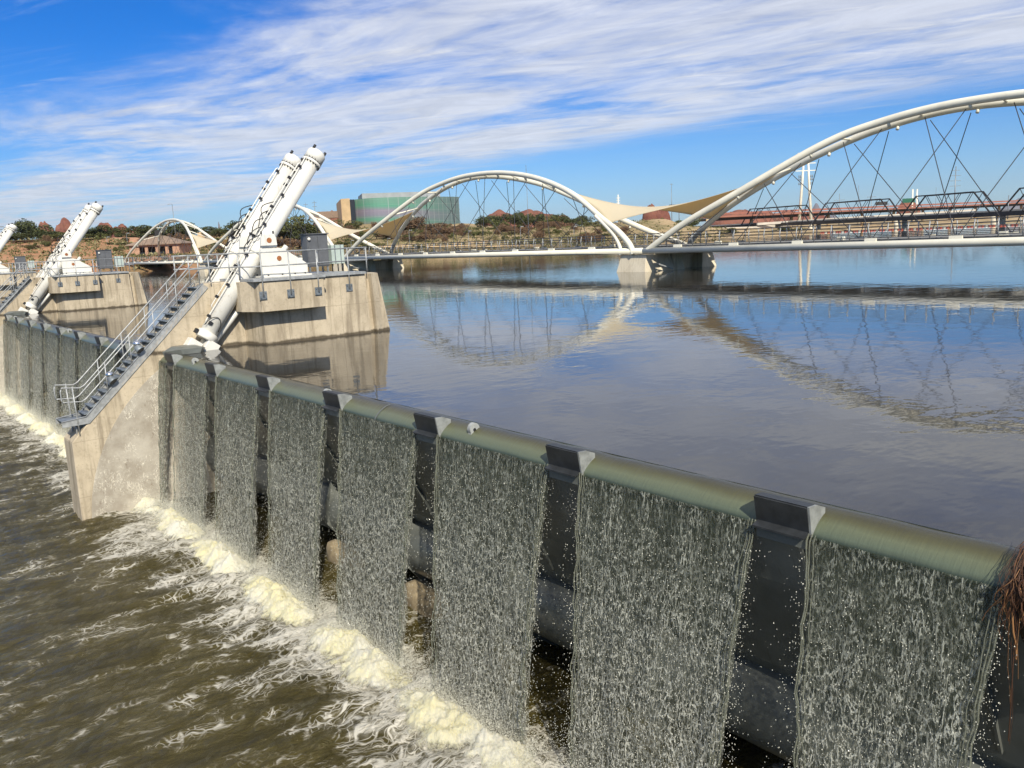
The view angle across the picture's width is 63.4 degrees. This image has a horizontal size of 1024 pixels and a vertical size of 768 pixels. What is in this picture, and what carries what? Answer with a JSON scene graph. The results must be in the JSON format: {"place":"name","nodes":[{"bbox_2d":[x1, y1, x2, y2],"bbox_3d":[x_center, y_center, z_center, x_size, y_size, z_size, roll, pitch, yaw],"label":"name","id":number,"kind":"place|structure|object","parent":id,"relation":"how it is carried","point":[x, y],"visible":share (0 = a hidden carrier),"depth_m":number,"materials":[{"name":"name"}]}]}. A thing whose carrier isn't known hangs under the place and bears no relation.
{"place":"outdoors","nodes":[
{"label":"outdoors","id":0,"kind":"place"},
{"bbox_2d":[0,362,70,458],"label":"spray mist","id":1,"kind":"structure","parent":0,"point":[20,403],"depth_m":49.26,"materials":[{"name":"beige liquid"}]},
{"bbox_2d":[0,390,799,767],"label":"tail water","id":2,"kind":"structure","parent":0,"point":[130,638],"depth_m":19.59,"materials":[{"name":"brown liquid"}]},
{"bbox_2d":[0,394,65,457],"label":"foam","id":3,"kind":"object","parent":2,"relation":"on","point":[34,421],"visible":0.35,"depth_m":47.97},
{"bbox_2d":[132,497,539,767],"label":"foam","id":4,"kind":"object","parent":2,"relation":"on","point":[416,719],"visible":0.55,"depth_m":18.91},
{"bbox_2d":[136,468,731,767],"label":"spray mist","id":5,"kind":"structure","parent":0,"point":[158,515],"depth_m":19.67,"materials":[{"name":"beige liquid"}]},
{"bbox_2d":[0,222,1023,548],"bbox_3d":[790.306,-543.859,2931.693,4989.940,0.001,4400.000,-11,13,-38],"label":"lake water","id":6,"kind":"structure","parent":0,"point":[884,382],"depth_m":24.71,"materials":[{"name":"blue liquid"}]},
{"bbox_2d":[192,244,219,271],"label":"footbridge pier","id":7,"kind":"structure","parent":6,"relation":"in","point":[205,265],"depth_m":175.85,"materials":[{"name":"concrete"}]},
{"bbox_2d":[124,218,225,264],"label":"footbridge span","id":8,"kind":"object","parent":7,"relation":"on","point":[185,224],"visible":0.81,"depth_m":199.29,"materials":[{"name":"beige paint"}]},
{"bbox_2d":[328,243,403,270],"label":"footbridge pier","id":9,"kind":"structure","parent":6,"relation":"in","point":[376,264],"depth_m":130.61,"materials":[{"name":"concrete"}]},
{"bbox_2d":[203,204,393,262],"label":"footbridge span","id":10,"kind":"object","parent":9,"relation":"on","point":[308,212],"visible":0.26,"depth_m":144.04,"materials":[{"name":"beige paint"}]},
{"bbox_2d":[191,233,236,247],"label":"shade sail","id":11,"kind":"object","parent":10,"relation":"attached to","point":[200,241],"visible":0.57,"depth_m":179.66,"materials":[{"name":"fabric"}]},
{"bbox_2d":[594,214,715,271],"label":"footbridge pier","id":12,"kind":"structure","parent":6,"relation":"in","point":[649,262],"depth_m":83.20,"materials":[{"name":"concrete"}]},
{"bbox_2d":[344,170,702,259],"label":"footbridge span","id":13,"kind":"object","parent":12,"relation":"on","point":[629,246],"visible":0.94,"depth_m":101.20,"materials":[{"name":"beige paint"}]},
{"bbox_2d":[317,212,411,239],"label":"shade sail","id":14,"kind":"object","parent":13,"relation":"attached to","point":[387,229],"visible":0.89,"depth_m":131.28,"materials":[{"name":"fabric"}]},
{"bbox_2d":[642,89,1023,253],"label":"footbridge span","id":15,"kind":"object","parent":12,"relation":"on","point":[1015,98],"visible":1,"depth_m":66.95,"materials":[{"name":"beige paint"}]},
{"bbox_2d":[579,175,774,221],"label":"shade sail","id":16,"kind":"object","parent":15,"relation":"attached to","point":[611,212],"visible":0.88,"depth_m":84.63,"materials":[{"name":"fabric"}]},
{"bbox_2d":[0,215,1023,271],"bbox_3d":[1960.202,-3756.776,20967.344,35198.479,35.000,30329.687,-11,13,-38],"label":"river bank ground","id":17,"kind":"structure","parent":0,"point":[664,223],"depth_m":325.67,"materials":[{"name":"brown soil"}]},
{"bbox_2d":[7,218,53,239],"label":"tree","id":18,"kind":"object","parent":17,"relation":"on","point":[25,226],"visible":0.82,"depth_m":362.55,"materials":[{"name":"green plant"}]},
{"bbox_2d":[15,231,61,238],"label":"tree","id":19,"kind":"object","parent":17,"relation":"on","point":[33,235],"visible":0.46,"depth_m":349.85,"materials":[{"name":"green plant"}]},
{"bbox_2d":[55,217,71,231],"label":"red butte","id":20,"kind":"object","parent":17,"relation":"on","point":[64,225],"visible":0.35,"depth_m":1150.86,"materials":[{"name":"red stone"}]},
{"bbox_2d":[87,225,135,235],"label":"tree","id":21,"kind":"object","parent":17,"relation":"on","point":[97,229],"visible":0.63,"depth_m":352.08,"materials":[{"name":"green plant"}]},
{"bbox_2d":[92,228,134,237],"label":"shrub","id":22,"kind":"object","parent":17,"relation":"on","point":[100,234],"visible":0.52,"depth_m":352.77,"materials":[{"name":"green plant"}]},
{"bbox_2d":[98,222,133,237],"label":"red butte","id":23,"kind":"object","parent":17,"relation":"on","point":[110,226],"visible":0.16,"depth_m":1122.83,"materials":[{"name":"red stone"}]},
{"bbox_2d":[28,237,207,241],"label":"park wall","id":24,"kind":"structure","parent":17,"relation":"on","point":[133,239],"depth_m":332.97,"materials":[{"name":"beige concrete"}]},
{"bbox_2d":[114,232,146,240],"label":"tree","id":25,"kind":"object","parent":17,"relation":"on","point":[118,235],"visible":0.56,"depth_m":336.11,"materials":[{"name":"green plant"}]},
{"bbox_2d":[135,225,174,237],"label":"tree","id":26,"kind":"object","parent":17,"relation":"on","point":[141,232],"visible":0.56,"depth_m":329.41,"materials":[{"name":"green plant"}]},
{"bbox_2d":[125,230,191,254],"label":"park pavilion","id":27,"kind":"structure","parent":17,"relation":"on","point":[148,243],"depth_m":253.22,"materials":[{"name":"tile"}]},
{"bbox_2d":[133,225,191,237],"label":"tree","id":28,"kind":"object","parent":17,"relation":"on","point":[177,227],"visible":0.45,"depth_m":330.90,"materials":[{"name":"green plant"}]},
{"bbox_2d":[193,226,219,234],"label":"tree","id":29,"kind":"object","parent":17,"relation":"on","point":[209,229],"visible":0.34,"depth_m":411.36,"materials":[{"name":"green plant"}]},
{"bbox_2d":[220,220,245,232],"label":"tree","id":30,"kind":"object","parent":17,"relation":"on","point":[229,227],"visible":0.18,"depth_m":370.71,"materials":[{"name":"green plant"}]},
{"bbox_2d":[283,239,300,248],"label":"shrub","id":31,"kind":"object","parent":17,"relation":"on","point":[293,243],"visible":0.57,"depth_m":287.07,"materials":[{"name":"green plant"}]},
{"bbox_2d":[277,216,314,238],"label":"shrub","id":32,"kind":"object","parent":17,"relation":"on","point":[293,226],"visible":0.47,"depth_m":317.39,"materials":[{"name":"green plant"}]},
{"bbox_2d":[279,223,316,238],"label":"tree","id":33,"kind":"object","parent":17,"relation":"on","point":[297,235],"visible":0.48,"depth_m":323.30,"materials":[{"name":"green plant"}]},
{"bbox_2d":[279,215,323,234],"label":"shrub","id":34,"kind":"object","parent":17,"relation":"on","point":[302,217],"visible":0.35,"depth_m":324.19,"materials":[{"name":"green plant"}]},
{"bbox_2d":[309,211,337,218],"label":"house roof block","id":35,"kind":"structure","parent":17,"relation":"on","point":[330,214],"depth_m":638.97,"materials":[{"name":"tile"}]},
{"bbox_2d":[333,219,363,228],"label":"shrub","id":36,"kind":"object","parent":17,"relation":"on","point":[355,225],"visible":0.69,"depth_m":419.12,"materials":[{"name":"green plant"}]},
{"bbox_2d":[0,218,728,271],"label":"desert scrub","id":37,"kind":"object","parent":17,"relation":"on","point":[96,243],"visible":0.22,"depth_m":293.23,"materials":[{"name":"green plant"}]},
{"bbox_2d":[336,191,459,225],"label":"office building","id":38,"kind":"structure","parent":17,"relation":"on","point":[366,208],"depth_m":590.41,"materials":[{"name":"teal glass"}]},
{"bbox_2d":[401,216,425,230],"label":"shrub","id":39,"kind":"object","parent":17,"relation":"on","point":[417,221],"visible":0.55,"depth_m":391.21,"materials":[{"name":"green plant"}]},
{"bbox_2d":[393,234,448,240],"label":"shrub","id":40,"kind":"object","parent":17,"relation":"on","point":[424,237],"visible":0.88,"depth_m":342.18,"materials":[{"name":"green plant"}]},
{"bbox_2d":[418,222,460,231],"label":"shrub","id":41,"kind":"object","parent":17,"relation":"on","point":[426,227],"visible":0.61,"depth_m":390.34,"materials":[{"name":"green plant"}]},
{"bbox_2d":[431,227,455,233],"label":"shrub","id":42,"kind":"object","parent":17,"relation":"on","point":[449,230],"visible":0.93,"depth_m":373.79,"materials":[{"name":"green plant"}]},
{"bbox_2d":[378,245,549,246],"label":"shoreline path","id":43,"kind":"structure","parent":17,"relation":"on","point":[456,245],"depth_m":305.63,"materials":[{"name":"beige concrete"}]},
{"bbox_2d":[463,230,491,235],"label":"shrub","id":44,"kind":"object","parent":17,"relation":"on","point":[474,233],"visible":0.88,"depth_m":362.40,"materials":[{"name":"green plant"}]},
{"bbox_2d":[473,214,499,227],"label":"tree","id":45,"kind":"object","parent":17,"relation":"on","point":[486,220],"visible":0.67,"depth_m":470.39,"materials":[{"name":"green plant"}]},
{"bbox_2d":[475,214,511,226],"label":"tree","id":46,"kind":"object","parent":17,"relation":"on","point":[496,218],"visible":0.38,"depth_m":468.57,"materials":[{"name":"green plant"}]},
{"bbox_2d":[489,216,518,228],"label":"shrub","id":47,"kind":"object","parent":17,"relation":"on","point":[504,222],"visible":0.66,"depth_m":459.69,"materials":[{"name":"green plant"}]},
{"bbox_2d":[505,210,533,226],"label":"tree","id":48,"kind":"object","parent":17,"relation":"on","point":[518,219],"visible":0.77,"depth_m":466.37,"materials":[{"name":"green plant"}]},
{"bbox_2d":[516,213,547,227],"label":"tree","id":49,"kind":"object","parent":17,"relation":"on","point":[541,216],"visible":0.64,"depth_m":463.67,"materials":[{"name":"green plant"}]},
{"bbox_2d":[563,216,594,225],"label":"tree","id":50,"kind":"object","parent":17,"relation":"on","point":[571,220],"visible":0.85,"depth_m":430.79,"materials":[{"name":"green plant"}]},
{"bbox_2d":[642,203,670,220],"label":"red butte","id":51,"kind":"object","parent":17,"relation":"on","point":[658,214],"visible":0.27,"depth_m":879.25,"materials":[{"name":"red stone"}]},
{"bbox_2d":[726,225,793,227],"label":"ramp parapet","id":52,"kind":"structure","parent":17,"relation":"on","point":[767,226],"depth_m":499.06,"materials":[{"name":"beige concrete"}]},
{"bbox_2d":[711,209,826,224],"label":"red butte","id":53,"kind":"object","parent":17,"relation":"on","point":[723,222],"visible":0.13,"depth_m":1158.58,"materials":[{"name":"red stone"}]},
{"bbox_2d":[795,162,815,225],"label":"power pylon","id":54,"kind":"object","parent":17,"relation":"on","point":[801,178],"visible":0.73,"depth_m":547.04,"materials":[{"name":"white metal"}]},
{"bbox_2d":[696,187,1023,228],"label":"railway bridge","id":55,"kind":"structure","parent":17,"relation":"on","point":[959,214],"depth_m":423.40,"materials":[{"name":"metal"}]},
{"bbox_2d":[699,200,1023,226],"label":"freeway viaduct","id":56,"kind":"object","parent":17,"relation":"on","point":[795,214],"visible":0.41,"depth_m":591.06,"materials":[{"name":"concrete"}]},
{"bbox_2d":[0,0,1023,239],"label":"sky","id":57,"kind":"structure","parent":0,"point":[133,108],"materials":[{"name":"blue"}]},
{"bbox_2d":[482,209,568,226],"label":"tan hill","id":58,"kind":"structure","parent":0,"point":[499,212],"depth_m":1070.44,"materials":[{"name":"red stone"}]},
{"label":"river bed","id":59,"kind":"structure","parent":0,"visible":0},
{"bbox_2d":[0,271,40,297],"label":"dam pier","id":60,"kind":"structure","parent":59,"relation":"on","point":[4,277],"depth_m":89.94,"materials":[{"name":"concrete"}]},
{"bbox_2d":[0,264,10,272],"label":"cylinder mount","id":61,"kind":"object","parent":60,"relation":"on","point":[4,270],"visible":0.89,"depth_m":89.81,"materials":[{"name":"white paint"}]},
{"bbox_2d":[0,223,17,251],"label":"hydraulic cylinder","id":62,"kind":"object","parent":61,"relation":"on","point":[10,230],"visible":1,"depth_m":90.01,"materials":[{"name":"white paint"}]},
{"bbox_2d":[14,256,26,269],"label":"control cabinet","id":63,"kind":"object","parent":60,"relation":"on","point":[18,259],"visible":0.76,"depth_m":92.42,"materials":[{"name":"grey metal"}]},
{"bbox_2d":[0,262,40,279],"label":"guard rail","id":64,"kind":"object","parent":60,"relation":"attached to","point":[36,266],"visible":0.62,"depth_m":90.50,"materials":[{"name":"metal"}]},
{"bbox_2d":[4,307,134,404],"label":"dam gate","id":65,"kind":"structure","parent":59,"relation":"on","point":[90,338],"depth_m":47.67,"materials":[{"name":"grey metal"}]},
{"bbox_2d":[0,319,8,395],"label":"falling water","id":66,"kind":"structure","parent":65,"relation":"attached to","point":[4,369],"depth_m":59.81,"materials":[{"name":"grey liquid"}]},
{"bbox_2d":[1,320,28,403],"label":"falling water","id":67,"kind":"structure","parent":65,"relation":"attached to","point":[13,361],"depth_m":57.39,"materials":[{"name":"grey liquid"}]},
{"bbox_2d":[5,323,38,414],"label":"falling water","id":68,"kind":"structure","parent":65,"relation":"attached to","point":[25,359],"depth_m":54.09,"materials":[{"name":"grey liquid"}]},
{"bbox_2d":[17,326,50,421],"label":"falling water","id":69,"kind":"structure","parent":65,"relation":"attached to","point":[38,372],"depth_m":50.87,"materials":[{"name":"grey liquid"}]},
{"bbox_2d":[27,330,61,432],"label":"falling water","id":70,"kind":"structure","parent":65,"relation":"attached to","point":[51,418],"depth_m":47.61,"materials":[{"name":"grey liquid"}]},
{"bbox_2d":[45,334,77,444],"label":"falling water","id":71,"kind":"structure","parent":65,"relation":"attached to","point":[69,372],"depth_m":44.37,"materials":[{"name":"grey liquid"}]},
{"bbox_2d":[57,339,98,451],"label":"falling water","id":72,"kind":"structure","parent":65,"relation":"attached to","point":[87,365],"depth_m":41.06,"materials":[{"name":"grey liquid"}]},
{"bbox_2d":[96,345,116,386],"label":"falling water","id":73,"kind":"structure","parent":65,"relation":"attached to","point":[109,352],"depth_m":38.05,"materials":[{"name":"grey liquid"}]},
{"bbox_2d":[0,271,148,396],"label":"dam pier","id":74,"kind":"structure","parent":59,"relation":"on","point":[107,292],"depth_m":61.54,"materials":[{"name":"concrete"}]},
{"bbox_2d":[0,263,31,311],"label":"steel staircase","id":75,"kind":"structure","parent":74,"relation":"attached to","point":[12,295],"depth_m":60.32,"materials":[{"name":"grey metal"}]},
{"bbox_2d":[28,257,80,313],"bbox_3d":[-33.804,-7.182,61.378,4.164,4.273,0.645,-11,13,-38],"label":"gate lock strut","id":76,"kind":"object","parent":74,"relation":"attached to","point":[41,303],"visible":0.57,"depth_m":61.01,"materials":[{"name":"white paint"}]},
{"bbox_2d":[14,257,134,286],"bbox_3d":[-32.985,-8.485,62.983,7.830,1.837,5.047,-11,13,-38],"label":"guard rail","id":77,"kind":"object","parent":74,"relation":"attached to","point":[77,282],"visible":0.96,"depth_m":61.09,"materials":[{"name":"metal"}]},
{"bbox_2d":[58,249,93,274],"bbox_3d":[-32.711,-9.156,62.079,2.120,1.838,1.500,-11,13,-38],"label":"cylinder mount","id":78,"kind":"object","parent":74,"relation":"on","point":[69,265],"visible":0.85,"depth_m":61.42,"materials":[{"name":"white paint"}]},
{"bbox_2d":[23,201,102,311],"bbox_3d":[-33.319,-9.287,61.553,6.443,8.351,0.826,-11,13,-38],"label":"hydraulic cylinder","id":79,"kind":"object","parent":78,"relation":"on","point":[94,211],"visible":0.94,"depth_m":61.44,"materials":[{"name":"white paint"}]},
{"bbox_2d":[95,249,112,271],"bbox_3d":[-31.837,-9.627,64.899,1.100,1.718,0.811,-11,13,-38],"label":"control cabinet","id":80,"kind":"object","parent":74,"relation":"on","point":[104,256],"visible":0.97,"depth_m":64.66,"materials":[{"name":"grey metal"}]},
{"bbox_2d":[113,256,123,270],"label":"junction box","id":81,"kind":"object","parent":74,"relation":"on","point":[120,261],"visible":0.9,"depth_m":65.44,"materials":[{"name":"green paint"}]},
{"bbox_2d":[64,271,389,520],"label":"dam pier","id":82,"kind":"structure","parent":59,"relation":"on","point":[109,470],"depth_m":32.54,"materials":[{"name":"concrete"}]},
{"bbox_2d":[53,256,207,435],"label":"steel staircase","id":83,"kind":"structure","parent":82,"relation":"attached to","point":[76,419],"depth_m":31.68,"materials":[{"name":"grey metal"}]},
{"bbox_2d":[106,371,116,385],"bbox_3d":[-14.923,-0.174,30.943,0.411,0.594,0.325,2,11,26],"label":"floodlight","id":84,"kind":"object","parent":83,"relation":"attached to","point":[111,379],"visible":1,"depth_m":30.82,"materials":[{"name":"metal"}]},
{"bbox_2d":[133,341,143,354],"bbox_3d":[-14.138,-1.353,31.434,0.411,0.594,0.325,2,11,26],"label":"floodlight","id":85,"kind":"object","parent":83,"relation":"attached to","point":[138,348],"visible":1,"depth_m":31.31,"materials":[{"name":"metal"}]},
{"bbox_2d":[229,233,251,262],"bbox_3d":[-11.037,-5.606,35.927,2.120,1.838,1.500,-11,13,-38],"label":"cylinder mount","id":86,"kind":"object","parent":82,"relation":"on","point":[242,241],"visible":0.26,"depth_m":34.84,"materials":[{"name":"white paint"}]},
{"bbox_2d":[206,150,301,281],"bbox_3d":[-11.645,-5.738,35.402,6.443,8.351,0.826,-11,13,-38],"label":"hydraulic cylinder","id":87,"kind":"object","parent":86,"relation":"attached to","point":[290,161],"visible":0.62,"depth_m":35.56,"materials":[{"name":"white paint"}]},
{"bbox_2d":[203,245,287,350],"bbox_3d":[-10.735,-3.404,33.542,4.164,4.273,0.645,-11,13,-38],"label":"gate lock strut","id":88,"kind":"object","parent":82,"relation":"attached to","point":[209,345],"visible":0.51,"depth_m":33.16,"materials":[{"name":"white paint"}]},
{"bbox_2d":[172,247,367,299],"bbox_3d":[-9.915,-4.707,35.146,7.830,1.837,5.047,-11,13,-38],"label":"guard rail","id":89,"kind":"object","parent":82,"relation":"attached to","point":[291,292],"visible":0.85,"depth_m":33.04,"materials":[{"name":"metal"}]},
{"bbox_2d":[249,231,311,277],"bbox_3d":[-9.641,-5.378,34.242,2.120,1.838,1.500,-11,13,-38],"label":"cylinder mount","id":90,"kind":"object","parent":82,"relation":"on","point":[267,241],"visible":0.8,"depth_m":33.59,"materials":[{"name":"white paint"}]},
{"bbox_2d":[193,144,326,346],"bbox_3d":[-10.249,-5.509,33.717,6.443,8.351,0.826,-11,13,-38],"label":"hydraulic cylinder","id":91,"kind":"object","parent":90,"relation":"on","point":[313,159],"visible":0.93,"depth_m":33.52,"materials":[{"name":"white paint"}]},
{"bbox_2d":[299,233,329,272],"bbox_3d":[-8.768,-5.849,37.063,1.100,1.718,0.811,-11,13,-38],"label":"control cabinet","id":92,"kind":"object","parent":82,"relation":"on","point":[314,241],"visible":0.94,"depth_m":36.79,"materials":[{"name":"grey metal"}]},
{"bbox_2d":[328,245,344,270],"bbox_3d":[-7.981,-5.735,37.748,0.630,1.190,0.365,-11,13,-38],"label":"junction box","id":93,"kind":"object","parent":82,"relation":"on","point":[336,255],"visible":0.91,"depth_m":37.59,"materials":[{"name":"green paint"}]},
{"bbox_2d":[160,337,1023,767],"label":"dam gate","id":94,"kind":"structure","parent":59,"relation":"on","point":[770,621],"depth_m":13.63,"materials":[{"name":"metal"}]},
{"bbox_2d":[136,360,174,508],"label":"falling water","id":95,"kind":"structure","parent":94,"relation":"attached to","point":[164,400],"depth_m":31.97,"materials":[{"name":"grey liquid"}]},
{"bbox_2d":[150,364,222,536],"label":"falling water","id":96,"kind":"structure","parent":94,"relation":"attached to","point":[201,459],"depth_m":29.60,"materials":[{"name":"grey liquid"}]},
{"bbox_2d":[187,376,274,572],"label":"falling water","id":97,"kind":"structure","parent":94,"relation":"attached to","point":[224,418],"depth_m":26.29,"materials":[{"name":"grey liquid"}]},
{"bbox_2d":[238,390,342,621],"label":"falling water","id":98,"kind":"structure","parent":94,"relation":"attached to","point":[314,508],"depth_m":22.99,"materials":[{"name":"grey liquid"}]},
{"bbox_2d":[326,538,368,567],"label":"hinge block","id":99,"kind":"structure","parent":94,"relation":"attached to","point":[332,552],"depth_m":25.41,"materials":[{"name":"beige concrete"}]},
{"bbox_2d":[302,409,432,687],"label":"falling water","id":100,"kind":"structure","parent":94,"relation":"attached to","point":[370,602],"depth_m":19.67,"materials":[{"name":"grey liquid"}]},
{"bbox_2d":[403,578,454,618],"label":"hinge block","id":101,"kind":"structure","parent":94,"relation":"attached to","point":[418,590],"depth_m":21.88,"materials":[{"name":"beige concrete"}]},
{"bbox_2d":[385,435,560,767],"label":"falling water","id":102,"kind":"structure","parent":94,"relation":"attached to","point":[491,540],"depth_m":16.37,"materials":[{"name":"grey liquid"}]},
{"bbox_2d":[527,472,773,767],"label":"falling water","id":103,"kind":"structure","parent":94,"relation":"attached to","point":[633,669],"depth_m":13.08,"materials":[{"name":"grey liquid"}]},
{"bbox_2d":[766,534,1016,767],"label":"falling water","id":104,"kind":"structure","parent":94,"relation":"attached to","point":[947,662],"depth_m":10.13,"materials":[{"name":"grey liquid"}]},
{"bbox_2d":[982,541,1023,743],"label":"straw tangle","id":105,"kind":"object","parent":94,"relation":"hanging from","point":[1015,582],"visible":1,"depth_m":8.97,"materials":[{"name":"brown plant"}]},
{"bbox_3d":[-34.107,-9.385,63.763,2.120,1.838,1.500,-11,13,-38],"label":"cylinder mount","id":106,"kind":"object","parent":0,"visible":0},
{"bbox_2d":[36,203,90,276],"bbox_3d":[-34.715,-9.516,63.238,6.443,8.351,0.826,-11,13,-38],"label":"hydraulic cylinder","id":107,"kind":"object","parent":106,"relation":"attached to","point":[80,215],"visible":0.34,"depth_m":63.37,"materials":[{"name":"white paint"}]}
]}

